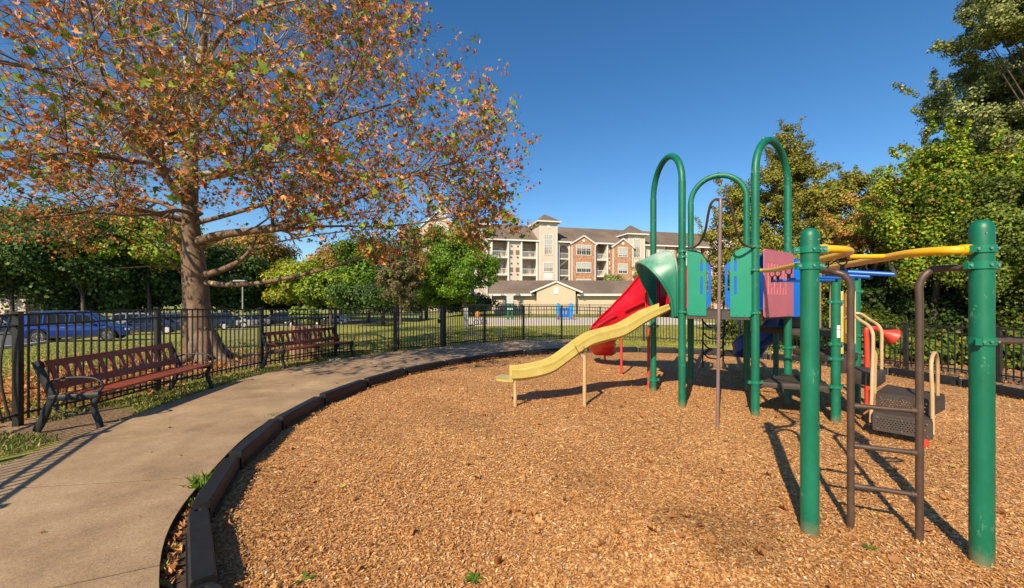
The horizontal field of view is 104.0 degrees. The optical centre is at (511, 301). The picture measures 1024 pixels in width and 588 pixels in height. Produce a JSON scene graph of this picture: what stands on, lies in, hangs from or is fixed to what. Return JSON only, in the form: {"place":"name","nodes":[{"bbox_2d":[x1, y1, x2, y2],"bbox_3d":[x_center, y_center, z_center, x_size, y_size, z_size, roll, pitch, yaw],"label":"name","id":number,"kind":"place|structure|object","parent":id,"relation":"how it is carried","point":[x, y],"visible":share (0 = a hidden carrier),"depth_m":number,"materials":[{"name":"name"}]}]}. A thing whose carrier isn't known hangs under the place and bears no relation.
{"place":"outdoors","nodes":[
{"label":"outdoors","id":0,"kind":"place"},
{"bbox_2d":[0,340,571,587],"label":"path","id":1,"kind":"structure","parent":0,"point":[100,529],"depth_m":3.70,"materials":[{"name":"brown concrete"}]},
{"bbox_2d":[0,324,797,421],"bbox_3d":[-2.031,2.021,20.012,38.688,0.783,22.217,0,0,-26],"label":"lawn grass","id":2,"kind":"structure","parent":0,"point":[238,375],"depth_m":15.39,"materials":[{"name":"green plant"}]},
{"bbox_2d":[0,0,1021,304],"label":"sky","id":3,"kind":"structure","parent":0,"point":[611,89],"materials":[{"name":"blue"}]},
{"bbox_2d":[0,305,1023,464],"bbox_3d":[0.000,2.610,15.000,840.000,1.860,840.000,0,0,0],"label":"ground","id":4,"kind":"structure","parent":0,"point":[69,428],"depth_m":15.67,"materials":[{"name":"green plant"}]},
{"bbox_2d":[0,292,67,313],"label":"tan house","id":5,"kind":"structure","parent":4,"relation":"on","point":[20,305],"depth_m":60.00,"materials":[{"name":"beige"}]},
{"bbox_2d":[0,198,78,313],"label":"tree","id":6,"kind":"object","parent":4,"relation":"on","point":[9,290],"visible":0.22,"depth_m":50.37,"materials":[{"name":"green plant"}]},
{"bbox_2d":[0,286,109,311],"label":"tree","id":7,"kind":"object","parent":4,"relation":"on","point":[2,296],"visible":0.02,"depth_m":59.24,"materials":[{"name":"green plant"}]},
{"bbox_2d":[0,200,133,310],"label":"tree","id":8,"kind":"object","parent":4,"relation":"on","point":[20,217],"visible":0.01,"depth_m":53.75,"materials":[{"name":"green plant"}]},
{"bbox_2d":[0,196,167,310],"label":"tree","id":9,"kind":"object","parent":4,"relation":"on","point":[32,256],"visible":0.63,"depth_m":46.30,"materials":[{"name":"green plant"}]},
{"bbox_2d":[2,259,210,314],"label":"tree","id":10,"kind":"object","parent":4,"relation":"on","point":[166,288],"visible":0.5,"depth_m":52.63,"materials":[{"name":"green plant"}]},
{"bbox_2d":[31,342,213,432],"bbox_3d":[-5.854,1.209,6.309,0.808,0.918,2.418,0,0,-8],"label":"park bench","id":11,"kind":"object","parent":4,"relation":"on","point":[95,392],"visible":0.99,"depth_m":5.71,"materials":[{"name":"brown wood"}]},
{"bbox_2d":[71,202,213,312],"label":"tree","id":12,"kind":"object","parent":4,"relation":"on","point":[156,257],"visible":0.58,"depth_m":49.60,"materials":[{"name":"green plant"}]},
{"bbox_2d":[0,347,289,419],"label":"fallen leaves","id":13,"kind":"object","parent":4,"relation":"on","point":[8,387],"visible":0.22,"depth_m":8.18,"materials":[{"name":"brown plant"}]},
{"bbox_2d":[57,0,296,350],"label":"slender tree","id":14,"kind":"object","parent":4,"relation":"on","point":[183,287],"visible":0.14,"depth_m":13.94,"materials":[{"name":"orange plant"}]},
{"bbox_2d":[159,493,198,587],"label":"soil strip","id":15,"kind":"object","parent":4,"relation":"on","point":[180,582],"visible":0.05,"depth_m":2.56,"materials":[{"name":"brown soil"}]},
{"bbox_2d":[159,492,198,587],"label":"fallen leaves","id":16,"kind":"object","parent":15,"relation":"on","point":[168,567],"visible":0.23,"depth_m":2.60,"materials":[{"name":"brown plant"}]},
{"bbox_2d":[171,468,215,491],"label":"grass tuft","id":17,"kind":"object","parent":15,"relation":"on","point":[195,481],"visible":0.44,"depth_m":3.50,"materials":[{"name":"green plant"}]},
{"bbox_2d":[0,352,373,465],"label":"grass verge","id":18,"kind":"object","parent":4,"relation":"on","point":[10,442],"depth_m":6.45,"materials":[{"name":"green plant"}]},
{"bbox_2d":[0,320,389,345],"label":"parking lot","id":19,"kind":"structure","parent":4,"relation":"on","point":[8,340],"depth_m":48.80,"materials":[{"name":"grey asphalt"}]},
{"bbox_2d":[0,316,11,333],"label":"parked car","id":20,"kind":"object","parent":19,"relation":"on","point":[5,319],"visible":0.07,"depth_m":29.65,"materials":[{"name":"blue paint"}]},
{"bbox_2d":[24,310,137,341],"bbox_3d":[-24.680,1.384,22.895,4.620,1.731,2.120,0,0,-28],"label":"parked car","id":21,"kind":"object","parent":19,"relation":"on","point":[33,330],"visible":0.48,"depth_m":22.15,"materials":[{"name":"blue paint"}]},
{"bbox_2d":[109,312,150,323],"bbox_3d":[-35.906,1.861,37.005,4.320,1.679,2.120,0,0,-32],"label":"parked car","id":22,"kind":"object","parent":19,"relation":"on","point":[130,315],"visible":0.06,"depth_m":36.54,"materials":[{"name":"silver metal"}]},
{"bbox_2d":[122,315,180,333],"bbox_3d":[-28.429,1.790,31.005,4.720,1.459,2.120,0,0,-32],"label":"parked car","id":23,"kind":"object","parent":19,"relation":"on","point":[130,322],"visible":0.32,"depth_m":30.59,"materials":[{"name":"blue paint"}]},
{"bbox_2d":[161,312,180,325],"bbox_3d":[-32.823,1.865,38.004,4.720,1.731,2.120,0,0,-25],"label":"parked car","id":24,"kind":"object","parent":19,"relation":"on","point":[173,315],"visible":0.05,"depth_m":37.61,"materials":[{"name":"grey paint"}]},
{"bbox_2d":[0,320,392,348],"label":"parking kerb","id":25,"kind":"structure","parent":19,"relation":"on","point":[32,343],"depth_m":23.75,"materials":[{"name":"concrete"}]},
{"bbox_2d":[214,317,253,327],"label":"parked car","id":26,"kind":"object","parent":19,"relation":"on","point":[248,321],"visible":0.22,"depth_m":44.08,"materials":[{"name":"grey paint"}]},
{"bbox_2d":[233,314,269,326],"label":"parked car","id":27,"kind":"object","parent":19,"relation":"on","point":[252,318],"visible":0.12,"depth_m":48.66,"materials":[{"name":"silver metal"}]},
{"bbox_2d":[264,311,290,325],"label":"parked car","id":28,"kind":"object","parent":19,"relation":"on","point":[277,318],"visible":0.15,"depth_m":51.22,"materials":[{"name":"black paint"}]},
{"bbox_2d":[285,319,327,324],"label":"parked car","id":29,"kind":"object","parent":19,"relation":"on","point":[301,322],"visible":0.27,"depth_m":49.21,"materials":[{"name":"grey paint"}]},
{"bbox_2d":[326,314,350,323],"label":"parked car","id":30,"kind":"object","parent":19,"relation":"on","point":[345,319],"visible":0.39,"depth_m":59.31,"materials":[{"name":"grey paint"}]},
{"bbox_2d":[0,307,396,426],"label":"metal fence","id":31,"kind":"object","parent":4,"relation":"on","point":[17,326],"visible":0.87,"depth_m":7.21,"materials":[{"name":"black metal"}]},
{"bbox_2d":[397,307,440,350],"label":"metal gate","id":32,"kind":"structure","parent":31,"relation":"attached to","point":[416,312],"depth_m":13.59,"materials":[{"name":"black metal"}]},
{"bbox_2d":[171,242,271,313],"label":"tree","id":33,"kind":"object","parent":4,"relation":"on","point":[225,297],"visible":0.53,"depth_m":58.70,"materials":[{"name":"green plant"}]},
{"bbox_2d":[213,312,235,329],"bbox_3d":[-29.528,1.921,39.006,4.320,1.679,2.120,0,0,-35],"label":"parked car","id":34,"kind":"object","parent":4,"relation":"on","point":[223,321],"visible":0.38,"depth_m":38.96,"materials":[{"name":"blue paint"}]},
{"bbox_2d":[233,280,246,308],"bbox_3d":[-20.400,0.575,30.000,0.900,4.350,0.300,0,0,0],"label":"street lamp","id":35,"kind":"object","parent":4,"relation":"on","point":[242,288],"visible":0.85,"depth_m":29.95,"materials":[{"name":"grey metal"}]},
{"bbox_2d":[211,233,301,312],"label":"tree","id":36,"kind":"object","parent":4,"relation":"on","point":[272,253],"visible":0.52,"depth_m":69.01,"materials":[{"name":"green plant"}]},
{"bbox_2d":[0,0,541,365],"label":"sycamore tree","id":37,"kind":"object","parent":4,"relation":"on","point":[197,82],"visible":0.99,"depth_m":8.39,"materials":[{"name":"brown plant"}]},
{"bbox_2d":[238,267,309,313],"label":"tree","id":38,"kind":"object","parent":4,"relation":"on","point":[267,304],"visible":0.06,"depth_m":70.25,"materials":[{"name":"green plant"}]},
{"bbox_2d":[256,256,334,307],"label":"tree","id":39,"kind":"object","parent":4,"relation":"on","point":[281,292],"visible":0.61,"depth_m":58.05,"materials":[{"name":"green plant"}]},
{"bbox_2d":[71,326,532,356],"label":"fallen leaves","id":40,"kind":"object","parent":4,"relation":"on","point":[346,344],"visible":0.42,"depth_m":15.60,"materials":[{"name":"brown plant"}]},
{"bbox_2d":[286,316,325,359],"bbox_3d":[-6.050,1.052,11.750,0.900,1.195,0.900,0,0,-38],"label":"litter bin","id":41,"kind":"object","parent":4,"relation":"on","point":[301,336],"visible":0.48,"depth_m":11.48,"materials":[{"name":"brown wood"}]},
{"bbox_2d":[260,327,353,368],"bbox_3d":[-5.445,1.209,10.883,0.808,0.918,2.418,0,0,19],"label":"park bench","id":42,"kind":"object","parent":4,"relation":"on","point":[282,343],"visible":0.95,"depth_m":10.56,"materials":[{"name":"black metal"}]},
{"bbox_2d":[289,304,324,323],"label":"shrub","id":43,"kind":"object","parent":4,"relation":"on","point":[305,311],"visible":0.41,"depth_m":25.54,"materials":[{"name":"green plant"}]},
{"bbox_2d":[262,302,362,311],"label":"tree","id":44,"kind":"object","parent":4,"relation":"on","point":[319,306],"visible":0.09,"depth_m":72.13,"materials":[{"name":"green plant"}]},
{"bbox_2d":[293,269,356,324],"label":"tree","id":45,"kind":"object","parent":4,"relation":"on","point":[309,287],"visible":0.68,"depth_m":55.21,"materials":[{"name":"green plant"}]},
{"bbox_2d":[302,239,373,314],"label":"tree","id":46,"kind":"object","parent":4,"relation":"on","point":[323,254],"visible":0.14,"depth_m":66.05,"materials":[{"name":"orange plant"}]},
{"bbox_2d":[329,233,395,322],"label":"tree","id":47,"kind":"object","parent":4,"relation":"on","point":[367,272],"visible":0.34,"depth_m":62.97,"materials":[{"name":"green plant"}]},
{"bbox_2d":[319,279,438,325],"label":"tree","id":48,"kind":"object","parent":4,"relation":"on","point":[367,295],"visible":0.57,"depth_m":48.43,"materials":[{"name":"green plant"}]},
{"bbox_2d":[375,239,428,324],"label":"tree","id":49,"kind":"object","parent":4,"relation":"on","point":[406,273],"visible":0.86,"depth_m":40.26,"materials":[{"name":"green plant"}]},
{"bbox_2d":[404,254,432,321],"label":"tree","id":50,"kind":"object","parent":4,"relation":"on","point":[426,264],"visible":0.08,"depth_m":54.39,"materials":[{"name":"green plant"}]},
{"bbox_2d":[400,222,447,320],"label":"tree","id":51,"kind":"object","parent":4,"relation":"on","point":[438,240],"visible":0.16,"depth_m":59.27,"materials":[{"name":"green plant"}]},
{"bbox_2d":[418,277,461,317],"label":"tree","id":52,"kind":"object","parent":4,"relation":"on","point":[428,293],"visible":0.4,"depth_m":45.35,"materials":[{"name":"green plant"}]},
{"bbox_2d":[417,219,503,308],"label":"tree","id":53,"kind":"object","parent":4,"relation":"on","point":[453,267],"visible":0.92,"depth_m":42.37,"materials":[{"name":"green plant"}]},
{"bbox_2d":[429,291,499,314],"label":"tree","id":54,"kind":"object","parent":4,"relation":"on","point":[484,300],"visible":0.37,"depth_m":49.02,"materials":[{"name":"green plant"}]},
{"bbox_2d":[463,308,467,326],"bbox_3d":[-3.100,1.025,27.000,0.380,1.350,0.380,0,0,0],"label":"utility post","id":55,"kind":"object","parent":4,"relation":"on","point":[464,318],"visible":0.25,"depth_m":26.84,"materials":[{"name":"grey metal"}]},
{"bbox_2d":[466,304,610,317],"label":"metal fence","id":56,"kind":"object","parent":4,"relation":"on","point":[544,309],"visible":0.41,"depth_m":41.64,"materials":[{"name":"black metal"}]},
{"bbox_2d":[489,280,633,313],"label":"garage building","id":57,"kind":"structure","parent":4,"relation":"on","point":[573,292],"depth_m":55.00,"materials":[{"name":"beige"}]},
{"bbox_2d":[469,317,714,325],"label":"parking lot pavement","id":58,"kind":"structure","parent":4,"relation":"on","point":[507,322],"depth_m":32.55,"materials":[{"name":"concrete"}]},
{"bbox_2d":[507,294,512,319],"bbox_3d":[-0.180,0.487,35.970,0.600,2.325,0.199,0,0,0],"label":"sign post","id":59,"kind":"object","parent":58,"relation":"on","point":[509,298],"visible":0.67,"depth_m":35.90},
{"bbox_2d":[556,303,573,319],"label":"play fort","id":60,"kind":"structure","parent":58,"relation":"on","point":[564,313],"depth_m":35.85,"materials":[{"name":"teal plastic"}]},
{"bbox_2d":[185,347,1023,587],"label":"playground border","id":61,"kind":"object","parent":4,"relation":"on","point":[200,557],"visible":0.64,"depth_m":4.65,"materials":[{"name":"black plastic"}]},
{"bbox_2d":[603,273,625,279],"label":"shrub","id":62,"kind":"object","parent":4,"relation":"on","point":[610,276],"visible":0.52,"depth_m":62.27,"materials":[{"name":"green plant"}]},
{"bbox_2d":[211,352,1023,587],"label":"mulch bed","id":63,"kind":"object","parent":4,"relation":"on","point":[1007,426],"visible":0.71,"depth_m":3.80,"materials":[{"name":"brown wood"}]},
{"bbox_2d":[293,570,316,584],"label":"weed","id":64,"kind":"object","parent":63,"relation":"on","point":[304,576],"visible":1,"depth_m":2.32,"materials":[{"name":"green plant"}]},
{"bbox_2d":[464,571,483,584],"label":"weed","id":65,"kind":"object","parent":63,"relation":"on","point":[471,577],"visible":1,"depth_m":2.36,"materials":[{"name":"green plant"}]},
{"bbox_2d":[217,356,1015,587],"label":"fallen leaves","id":66,"kind":"object","parent":63,"relation":"on","point":[539,520],"visible":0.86,"depth_m":3.06,"materials":[{"name":"brown plant"}]},
{"bbox_2d":[496,137,1023,568],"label":"play structure","id":67,"kind":"object","parent":63,"relation":"on","point":[779,292],"visible":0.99,"depth_m":5.21,"materials":[{"name":"green paint"}]},
{"bbox_2d":[862,543,878,549],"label":"weed","id":68,"kind":"object","parent":63,"relation":"on","point":[867,545],"visible":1,"depth_m":2.62,"materials":[{"name":"green plant"}]},
{"bbox_2d":[863,326,900,404],"bbox_3d":[5.837,1.067,6.320,0.504,1.365,0.266,0,0,0],"label":"talk tube","id":69,"kind":"object","parent":63,"relation":"on","point":[892,336],"visible":0.75,"depth_m":6.32,"materials":[{"name":"red paint"}]},
{"bbox_2d":[630,260,640,279],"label":"tree","id":70,"kind":"object","parent":4,"relation":"on","point":[634,276],"visible":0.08,"depth_m":63.15,"materials":[{"name":"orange plant"}]},
{"bbox_2d":[702,232,729,308],"bbox_3d":[12.166,-1.008,22.064,4.884,5.676,3.912,0,0,25],"label":"tree","id":71,"kind":"object","parent":4,"relation":"on","point":[714,260],"visible":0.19,"depth_m":21.80,"materials":[{"name":"green plant"}]},
{"bbox_2d":[441,305,1023,382],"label":"metal fence","id":72,"kind":"object","parent":4,"relation":"on","point":[999,358],"visible":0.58,"depth_m":14.57,"materials":[{"name":"black metal"}]},
{"bbox_2d":[711,319,765,338],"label":"bush","id":73,"kind":"object","parent":4,"relation":"on","point":[728,330],"visible":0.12,"depth_m":17.29,"materials":[{"name":"green plant"}]},
{"bbox_2d":[694,172,798,286],"bbox_3d":[12.387,-2.531,21.030,4.508,8.690,4.126,0,0,-23],"label":"tree","id":74,"kind":"object","parent":4,"relation":"on","point":[734,195],"visible":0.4,"depth_m":20.70,"materials":[{"name":"green plant"}]},
{"bbox_2d":[746,116,843,238],"bbox_3d":[13.817,-3.716,19.940,3.896,11.042,3.167,0,0,21],"label":"tree","id":75,"kind":"object","parent":4,"relation":"on","point":[803,167],"visible":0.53,"depth_m":19.52,"materials":[{"name":"green plant"}]},
{"bbox_2d":[780,311,827,344],"bbox_3d":[11.016,0.887,15.440,2.647,1.861,2.242,0,0,0],"label":"bush","id":76,"kind":"object","parent":4,"relation":"on","point":[798,339],"visible":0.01,"depth_m":15.08,"materials":[{"name":"green plant"}]},
{"bbox_2d":[750,196,883,315],"bbox_3d":[12.594,-1.446,17.134,5.045,6.520,5.018,0,0,38],"label":"tree","id":77,"kind":"object","parent":4,"relation":"on","point":[775,242],"visible":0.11,"depth_m":17.21,"materials":[{"name":"green plant"}]},
{"bbox_2d":[776,165,896,269],"bbox_3d":[15.411,-2.433,18.916,5.020,8.485,3.765,0,0,29],"label":"tree","id":78,"kind":"object","parent":4,"relation":"on","point":[833,189],"visible":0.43,"depth_m":18.29,"materials":[{"name":"green plant"}]},
{"bbox_2d":[821,301,887,348],"bbox_3d":[11.729,0.833,13.886,2.486,1.960,2.307,0,0,0],"label":"bush","id":79,"kind":"object","parent":4,"relation":"on","point":[868,312],"visible":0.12,"depth_m":13.75,"materials":[{"name":"green plant"}]},
{"bbox_2d":[821,276,903,314],"bbox_3d":[13.476,0.290,16.189,3.501,3.042,3.693,0,0,-16],"label":"thicket","id":80,"kind":"object","parent":4,"relation":"on","point":[867,292],"visible":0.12,"depth_m":15.05,"materials":[{"name":"green plant"}]},
{"bbox_2d":[816,158,911,299],"bbox_3d":[14.445,-1.753,15.674,3.854,7.120,4.027,0,0,-42],"label":"tree","id":81,"kind":"object","parent":4,"relation":"on","point":[845,233],"visible":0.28,"depth_m":15.60,"materials":[{"name":"green plant"}]},
{"bbox_2d":[843,309,914,351],"bbox_3d":[11.804,1.024,12.931,2.369,1.572,1.808,0,0,0],"label":"bush","id":82,"kind":"object","parent":4,"relation":"on","point":[884,313],"visible":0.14,"depth_m":12.67,"materials":[{"name":"green plant"}]},
{"bbox_2d":[876,331,913,359],"bbox_3d":[11.303,1.341,11.573,1.466,0.957,1.277,0,0,0],"label":"bush","id":83,"kind":"object","parent":4,"relation":"on","point":[892,349],"visible":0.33,"depth_m":11.39,"materials":[{"name":"green plant"}]},
{"bbox_2d":[772,351,1023,388],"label":"fallen leaves","id":84,"kind":"object","parent":4,"relation":"on","point":[1005,381],"visible":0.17,"depth_m":9.46,"materials":[{"name":"brown plant"}]},
{"bbox_2d":[848,244,965,319],"bbox_3d":[16.271,-0.278,15.889,5.971,4.187,5.196,0,0,-39],"label":"tree","id":85,"kind":"object","parent":4,"relation":"on","point":[903,293],"visible":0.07,"depth_m":14.53,"materials":[{"name":"green plant"}]},
{"bbox_2d":[861,275,956,333],"bbox_3d":[14.589,0.306,14.672,3.250,3.006,3.112,0,0,-37],"label":"thicket","id":86,"kind":"object","parent":4,"relation":"on","point":[905,308],"visible":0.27,"depth_m":14.13,"materials":[{"name":"green plant"}]},
{"bbox_2d":[850,108,1023,330],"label":"tree","id":87,"kind":"object","parent":4,"relation":"on","point":[925,196],"visible":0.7,"depth_m":13.06,"materials":[{"name":"green plant"}]},
{"bbox_2d":[909,326,967,363],"bbox_3d":[11.611,1.252,10.829,1.708,1.142,1.305,0,0,0],"label":"bush","id":88,"kind":"object","parent":4,"relation":"on","point":[951,345],"visible":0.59,"depth_m":10.49,"materials":[{"name":"green plant"}]},
{"bbox_2d":[889,45,1023,173],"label":"tree","id":89,"kind":"object","parent":4,"relation":"on","point":[992,107],"visible":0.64,"depth_m":14.83,"materials":[{"name":"green plant"}]},
{"bbox_2d":[924,278,1019,336],"bbox_3d":[15.617,0.376,13.266,3.286,2.878,3.259,0,0,27],"label":"thicket","id":90,"kind":"object","parent":4,"relation":"on","point":[959,317],"visible":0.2,"depth_m":13.06,"materials":[{"name":"green plant"}]},
{"bbox_2d":[921,165,1023,328],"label":"tree","id":91,"kind":"object","parent":4,"relation":"on","point":[1010,255],"visible":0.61,"depth_m":11.83,"materials":[{"name":"green plant"}]},
{"bbox_2d":[926,0,1023,108],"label":"tree","id":92,"kind":"object","parent":4,"relation":"on","point":[999,22],"visible":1,"depth_m":13.63,"materials":[{"name":"green plant"}]},
{"bbox_2d":[956,331,1023,364],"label":"bush","id":93,"kind":"object","parent":4,"relation":"on","point":[958,358],"visible":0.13,"depth_m":10.27,"materials":[{"name":"green plant"}]},
{"bbox_2d":[996,325,1023,368],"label":"bush","id":94,"kind":"object","parent":4,"relation":"on","point":[1010,360],"visible":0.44,"depth_m":9.73,"materials":[{"name":"green plant"}]},
{"bbox_2d":[996,293,1023,328],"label":"thicket","id":95,"kind":"object","parent":4,"relation":"on","point":[1010,310],"visible":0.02,"depth_m":12.22,"materials":[{"name":"green plant"}]},
{"bbox_2d":[418,210,737,310],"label":"apartment building","id":96,"kind":"structure","parent":0,"point":[548,249],"depth_m":78.66,"materials":[{"name":"brown brick"}]},
{"bbox_2d":[492,247,498,255],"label":"window","id":97,"kind":"structure","parent":96,"relation":"in","point":[496,249],"depth_m":78.28,"materials":[{"name":"grey glass"}]},
{"bbox_2d":[522,248,526,255],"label":"window","id":98,"kind":"structure","parent":96,"relation":"in","point":[523,249],"depth_m":79.65,"materials":[{"name":"grey glass"}]},
{"bbox_2d":[522,264,526,273],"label":"window","id":99,"kind":"structure","parent":96,"relation":"in","point":[524,266],"depth_m":79.65,"materials":[{"name":"grey glass"}]},
{"bbox_2d":[543,262,552,271],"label":"window","id":100,"kind":"structure","parent":96,"relation":"in","point":[546,265],"depth_m":76.67,"materials":[{"name":"white glass"}]},
{"bbox_2d":[544,232,552,254],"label":"window","id":101,"kind":"structure","parent":96,"relation":"in","point":[548,238],"depth_m":76.67,"materials":[{"name":"white glass"}]},
{"bbox_2d":[544,273,552,278],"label":"wall panel","id":102,"kind":"structure","parent":96,"relation":"in","point":[546,275],"depth_m":76.66,"materials":[{"name":"beige paint"}]},
{"bbox_2d":[576,245,590,255],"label":"window","id":103,"kind":"structure","parent":96,"relation":"in","point":[583,248],"depth_m":78.24,"materials":[{"name":"white glass"}]},
{"bbox_2d":[576,262,590,272],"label":"window","id":104,"kind":"structure","parent":96,"relation":"in","point":[582,266],"depth_m":78.21,"materials":[{"name":"white glass"}]},
{"bbox_2d":[618,247,627,256],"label":"window","id":105,"kind":"structure","parent":96,"relation":"in","point":[623,251],"depth_m":80.27,"materials":[{"name":"white glass"}]},
{"bbox_2d":[618,264,627,273],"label":"window","id":106,"kind":"structure","parent":96,"relation":"in","point":[621,267],"depth_m":80.30,"materials":[{"name":"white glass"}]},
{"bbox_2d":[633,237,639,257],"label":"window","id":107,"kind":"structure","parent":96,"relation":"in","point":[636,243],"depth_m":81.26,"materials":[{"name":"white glass"}]},
{"bbox_2d":[645,249,648,257],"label":"window","id":108,"kind":"structure","parent":96,"relation":"in","point":[646,250],"depth_m":83.05,"materials":[{"name":"white glass"}]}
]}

